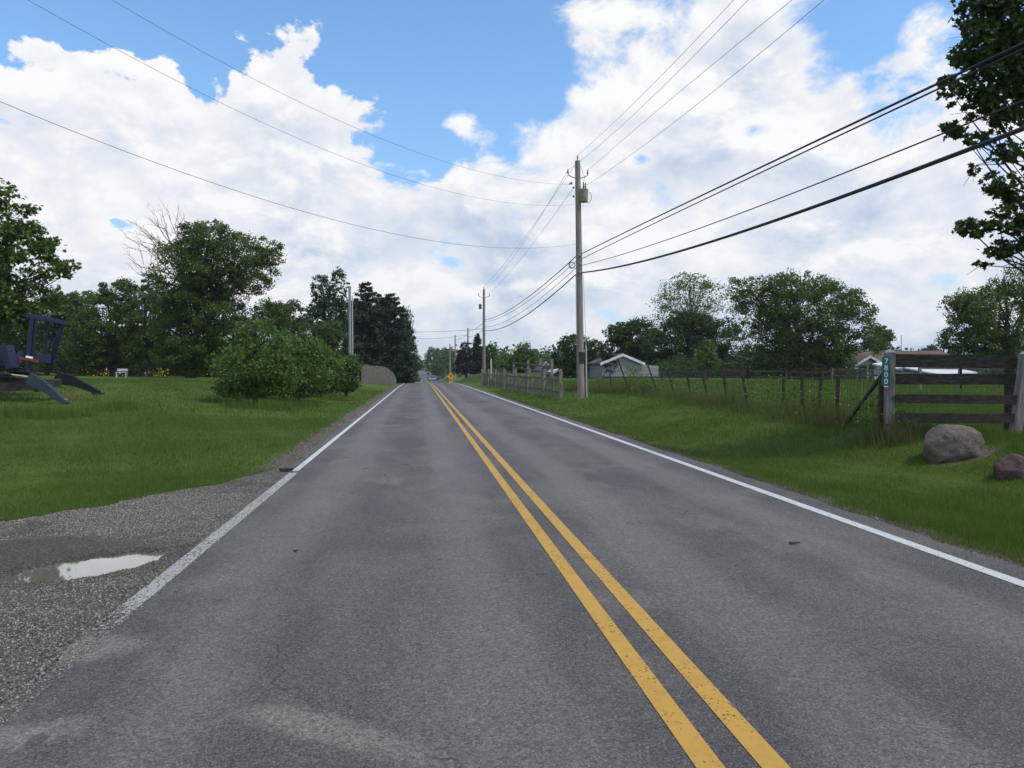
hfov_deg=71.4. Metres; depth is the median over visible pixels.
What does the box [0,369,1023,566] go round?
ground
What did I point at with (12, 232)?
maple tree
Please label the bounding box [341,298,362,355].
spruce tree
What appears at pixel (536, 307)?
overhead wire
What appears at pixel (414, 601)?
road
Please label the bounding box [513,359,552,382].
rail fence
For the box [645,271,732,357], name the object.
locust tree
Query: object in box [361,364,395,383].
wooden fence
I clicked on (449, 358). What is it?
utility pole
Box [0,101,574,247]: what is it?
overhead wire
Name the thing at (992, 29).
maple tree
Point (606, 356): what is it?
woodland tree
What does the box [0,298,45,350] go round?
woodland tree
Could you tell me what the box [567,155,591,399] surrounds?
utility pole
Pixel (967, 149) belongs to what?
overhead wire
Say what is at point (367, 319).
spruce tree
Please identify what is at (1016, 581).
white edge marking
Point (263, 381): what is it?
shrub
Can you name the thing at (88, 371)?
undergrowth
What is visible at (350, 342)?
utility pole
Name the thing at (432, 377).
car
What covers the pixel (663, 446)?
shoulder grass
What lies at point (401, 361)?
spruce tree
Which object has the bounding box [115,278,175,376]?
woodland tree
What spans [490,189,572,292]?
overhead wire
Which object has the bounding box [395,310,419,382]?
spruce tree
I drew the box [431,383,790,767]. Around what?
yellow road marking
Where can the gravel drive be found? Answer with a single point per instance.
(56, 591)
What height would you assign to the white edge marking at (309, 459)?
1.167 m
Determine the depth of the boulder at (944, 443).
10.78 m
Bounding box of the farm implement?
[0,313,104,404]
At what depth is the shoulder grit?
14.09 m
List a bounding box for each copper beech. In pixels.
[451,341,472,377]
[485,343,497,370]
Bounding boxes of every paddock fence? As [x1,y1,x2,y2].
[661,369,860,381]
[831,368,881,379]
[918,361,1017,390]
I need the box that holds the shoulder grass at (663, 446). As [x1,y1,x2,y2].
[499,395,1023,566]
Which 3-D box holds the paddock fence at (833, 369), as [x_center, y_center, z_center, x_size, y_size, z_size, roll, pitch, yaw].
[31.685,-0.681,59.011,9.573,1.300,2.142,0,1,0]
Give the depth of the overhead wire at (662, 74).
21.80 m
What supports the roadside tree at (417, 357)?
on the ground at (472, 380)
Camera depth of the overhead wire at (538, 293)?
42.84 m
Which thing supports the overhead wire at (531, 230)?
attached to the utility pole at (581, 195)
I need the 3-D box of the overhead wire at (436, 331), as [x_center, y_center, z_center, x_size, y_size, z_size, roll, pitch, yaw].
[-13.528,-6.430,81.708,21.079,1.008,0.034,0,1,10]
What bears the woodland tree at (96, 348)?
on the ground at (472, 380)
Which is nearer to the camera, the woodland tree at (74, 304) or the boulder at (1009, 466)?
the boulder at (1009, 466)
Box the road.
[0,369,1023,767]
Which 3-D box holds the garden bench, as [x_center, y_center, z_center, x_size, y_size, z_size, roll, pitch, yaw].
[-31.804,-0.882,58.018,0.800,0.730,0.425,0,1,-7]
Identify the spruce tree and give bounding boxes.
[341,281,393,380]
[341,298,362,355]
[369,293,420,382]
[369,294,386,337]
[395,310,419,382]
[467,333,487,374]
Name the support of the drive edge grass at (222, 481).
on the ground at (472, 380)
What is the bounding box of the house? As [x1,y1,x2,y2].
[845,335,949,378]
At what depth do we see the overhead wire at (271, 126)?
18.75 m
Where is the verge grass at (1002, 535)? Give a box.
[488,378,1023,562]
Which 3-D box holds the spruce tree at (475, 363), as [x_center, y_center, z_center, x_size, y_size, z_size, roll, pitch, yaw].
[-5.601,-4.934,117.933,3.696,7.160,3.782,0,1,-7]
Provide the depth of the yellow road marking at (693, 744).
4.02 m
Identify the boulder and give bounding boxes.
[922,424,985,462]
[993,453,1023,480]
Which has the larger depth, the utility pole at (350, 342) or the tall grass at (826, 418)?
the utility pole at (350, 342)
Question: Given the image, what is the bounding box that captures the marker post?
[490,359,491,378]
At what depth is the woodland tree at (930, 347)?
109.48 m
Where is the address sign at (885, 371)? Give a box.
[882,357,889,386]
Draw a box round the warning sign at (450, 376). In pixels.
[447,373,454,382]
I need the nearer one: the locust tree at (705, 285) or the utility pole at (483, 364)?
the utility pole at (483, 364)
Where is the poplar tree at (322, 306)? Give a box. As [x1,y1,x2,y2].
[301,266,359,360]
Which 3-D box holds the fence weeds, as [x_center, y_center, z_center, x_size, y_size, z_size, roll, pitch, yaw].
[5.805,-0.037,26.067,2.582,1.462,28.370,0,1,-6]
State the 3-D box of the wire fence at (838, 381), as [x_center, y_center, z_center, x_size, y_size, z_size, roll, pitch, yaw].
[6.374,-0.059,24.316,1.514,1.847,23.594,0,1,-5]
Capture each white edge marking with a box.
[13,473,295,700]
[292,383,403,470]
[457,383,1023,586]
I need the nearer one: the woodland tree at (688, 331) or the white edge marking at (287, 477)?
the white edge marking at (287, 477)
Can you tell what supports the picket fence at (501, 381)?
on the ground at (472, 380)
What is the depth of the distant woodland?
243.15 m
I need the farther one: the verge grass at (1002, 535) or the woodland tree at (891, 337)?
the woodland tree at (891, 337)
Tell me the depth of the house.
81.99 m
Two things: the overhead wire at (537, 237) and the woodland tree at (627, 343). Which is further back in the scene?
the woodland tree at (627, 343)
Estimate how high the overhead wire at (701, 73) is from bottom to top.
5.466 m
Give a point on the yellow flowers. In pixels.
(127, 371)
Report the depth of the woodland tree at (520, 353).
91.35 m
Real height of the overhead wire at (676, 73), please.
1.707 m
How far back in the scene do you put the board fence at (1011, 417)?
12.44 m
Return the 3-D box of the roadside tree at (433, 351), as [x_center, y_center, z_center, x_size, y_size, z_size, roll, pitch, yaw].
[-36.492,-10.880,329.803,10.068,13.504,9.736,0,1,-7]
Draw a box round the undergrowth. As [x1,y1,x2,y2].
[0,332,368,382]
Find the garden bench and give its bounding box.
[115,369,127,377]
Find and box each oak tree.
[122,201,286,377]
[720,267,892,378]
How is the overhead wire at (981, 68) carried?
attached to the utility pole at (581, 195)
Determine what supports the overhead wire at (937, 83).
attached to the utility pole at (581, 195)
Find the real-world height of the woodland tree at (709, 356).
3.872 m
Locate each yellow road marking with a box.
[429,383,724,767]
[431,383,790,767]
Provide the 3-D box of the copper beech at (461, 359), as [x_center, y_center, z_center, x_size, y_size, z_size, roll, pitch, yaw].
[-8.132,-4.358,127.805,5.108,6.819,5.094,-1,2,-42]
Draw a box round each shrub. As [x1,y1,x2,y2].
[201,316,307,404]
[263,327,339,400]
[306,356,347,396]
[333,353,363,395]
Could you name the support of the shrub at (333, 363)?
on the ground at (472, 380)
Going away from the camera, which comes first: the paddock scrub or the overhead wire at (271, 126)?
the overhead wire at (271, 126)
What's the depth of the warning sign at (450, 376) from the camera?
108.01 m
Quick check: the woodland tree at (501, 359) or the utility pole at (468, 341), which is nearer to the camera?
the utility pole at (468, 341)
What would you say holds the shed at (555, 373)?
on the ground at (472, 380)
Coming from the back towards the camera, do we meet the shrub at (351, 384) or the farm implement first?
the shrub at (351, 384)
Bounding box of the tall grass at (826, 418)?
[558,377,948,450]
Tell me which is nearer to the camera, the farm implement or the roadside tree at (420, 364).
the farm implement
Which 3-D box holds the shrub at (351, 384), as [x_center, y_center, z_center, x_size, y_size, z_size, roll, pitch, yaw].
[-9.722,-0.430,41.052,2.392,2.725,2.261,0,1,-7]
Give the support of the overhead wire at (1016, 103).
attached to the utility pole at (581, 195)
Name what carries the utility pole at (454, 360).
on the ground at (472, 380)
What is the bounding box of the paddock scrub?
[524,353,879,379]
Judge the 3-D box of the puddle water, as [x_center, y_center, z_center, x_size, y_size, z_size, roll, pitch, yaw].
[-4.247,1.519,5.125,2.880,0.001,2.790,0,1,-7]
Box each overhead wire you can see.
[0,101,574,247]
[29,0,558,205]
[114,1,550,183]
[351,329,476,331]
[484,261,575,321]
[484,274,575,330]
[485,256,575,319]
[489,174,565,285]
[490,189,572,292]
[490,268,575,326]
[570,0,747,168]
[578,1,732,154]
[581,41,1023,253]
[582,48,1023,258]
[582,126,1023,272]
[584,0,823,186]
[584,100,1023,264]
[590,0,791,168]
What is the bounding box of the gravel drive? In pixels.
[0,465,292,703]
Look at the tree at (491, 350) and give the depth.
121.66 m
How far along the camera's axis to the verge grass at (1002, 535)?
12.25 m
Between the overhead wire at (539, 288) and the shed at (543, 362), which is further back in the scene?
the shed at (543, 362)
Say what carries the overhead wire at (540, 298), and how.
attached to the utility pole at (483, 364)
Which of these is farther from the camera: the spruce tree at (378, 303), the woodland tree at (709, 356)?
the spruce tree at (378, 303)
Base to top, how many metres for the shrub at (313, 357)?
3.648 m
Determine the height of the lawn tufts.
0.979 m
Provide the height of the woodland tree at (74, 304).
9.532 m
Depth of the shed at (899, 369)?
51.06 m
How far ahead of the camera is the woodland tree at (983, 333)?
51.41 m
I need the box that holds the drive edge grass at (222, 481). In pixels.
[0,467,276,520]
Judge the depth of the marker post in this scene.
77.94 m
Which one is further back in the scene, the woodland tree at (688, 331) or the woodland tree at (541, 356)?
the woodland tree at (541, 356)
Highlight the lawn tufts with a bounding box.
[0,390,360,421]
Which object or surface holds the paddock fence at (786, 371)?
on the ground at (472, 380)
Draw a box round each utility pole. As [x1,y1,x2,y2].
[348,286,352,365]
[449,344,450,373]
[454,335,455,381]
[467,328,468,375]
[478,288,489,376]
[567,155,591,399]
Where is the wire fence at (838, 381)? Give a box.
[609,357,881,429]
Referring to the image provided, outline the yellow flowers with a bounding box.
[93,368,214,375]
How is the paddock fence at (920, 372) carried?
on the ground at (472, 380)
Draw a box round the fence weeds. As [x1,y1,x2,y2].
[569,364,928,434]
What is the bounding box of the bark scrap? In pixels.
[279,468,292,471]
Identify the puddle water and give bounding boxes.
[0,549,182,583]
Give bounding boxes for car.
[429,375,435,380]
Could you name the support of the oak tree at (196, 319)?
on the ground at (472, 380)
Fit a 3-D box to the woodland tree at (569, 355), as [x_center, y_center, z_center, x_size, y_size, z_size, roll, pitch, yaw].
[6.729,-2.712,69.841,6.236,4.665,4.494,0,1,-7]
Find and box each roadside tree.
[411,347,420,364]
[416,354,422,374]
[422,346,441,372]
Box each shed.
[534,361,550,372]
[546,369,563,376]
[873,362,907,375]
[898,367,930,373]
[905,367,976,373]
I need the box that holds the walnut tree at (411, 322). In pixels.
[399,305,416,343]
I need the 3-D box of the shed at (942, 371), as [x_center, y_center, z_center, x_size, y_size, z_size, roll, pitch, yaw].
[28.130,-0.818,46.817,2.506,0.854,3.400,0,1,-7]
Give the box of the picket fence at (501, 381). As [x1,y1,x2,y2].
[481,369,562,398]
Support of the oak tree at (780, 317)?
on the ground at (472, 380)
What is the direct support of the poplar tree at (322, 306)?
on the ground at (472, 380)
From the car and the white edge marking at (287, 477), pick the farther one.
the car
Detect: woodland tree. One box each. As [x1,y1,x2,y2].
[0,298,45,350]
[8,290,93,373]
[61,276,151,375]
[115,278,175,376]
[203,296,296,363]
[263,298,329,343]
[286,318,344,376]
[492,350,510,372]
[505,341,538,372]
[529,353,549,368]
[549,333,606,377]
[595,342,617,372]
[601,314,660,364]
[639,308,742,371]
[692,339,721,379]
[860,329,896,350]
[918,343,962,354]
[934,258,1023,356]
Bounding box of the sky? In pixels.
[0,0,1023,363]
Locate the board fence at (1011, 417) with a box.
[878,350,1023,438]
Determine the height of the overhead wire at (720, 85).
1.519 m
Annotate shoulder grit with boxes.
[258,399,1016,564]
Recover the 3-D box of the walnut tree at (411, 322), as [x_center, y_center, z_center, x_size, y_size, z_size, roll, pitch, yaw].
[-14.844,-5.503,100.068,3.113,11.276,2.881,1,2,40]
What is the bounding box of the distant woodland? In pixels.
[2,341,1023,375]
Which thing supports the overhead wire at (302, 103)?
attached to the utility pole at (581, 195)
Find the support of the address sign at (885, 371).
attached to the board fence at (1011, 417)
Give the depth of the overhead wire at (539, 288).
42.25 m
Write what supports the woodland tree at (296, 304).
on the ground at (472, 380)
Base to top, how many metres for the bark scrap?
0.050 m
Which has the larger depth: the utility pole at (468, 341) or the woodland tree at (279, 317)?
the utility pole at (468, 341)
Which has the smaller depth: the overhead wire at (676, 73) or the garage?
the overhead wire at (676, 73)
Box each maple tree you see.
[0,178,81,376]
[935,0,1023,275]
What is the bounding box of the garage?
[584,354,660,378]
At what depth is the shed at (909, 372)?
49.02 m
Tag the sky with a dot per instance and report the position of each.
(514, 89)
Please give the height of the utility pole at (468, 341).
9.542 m

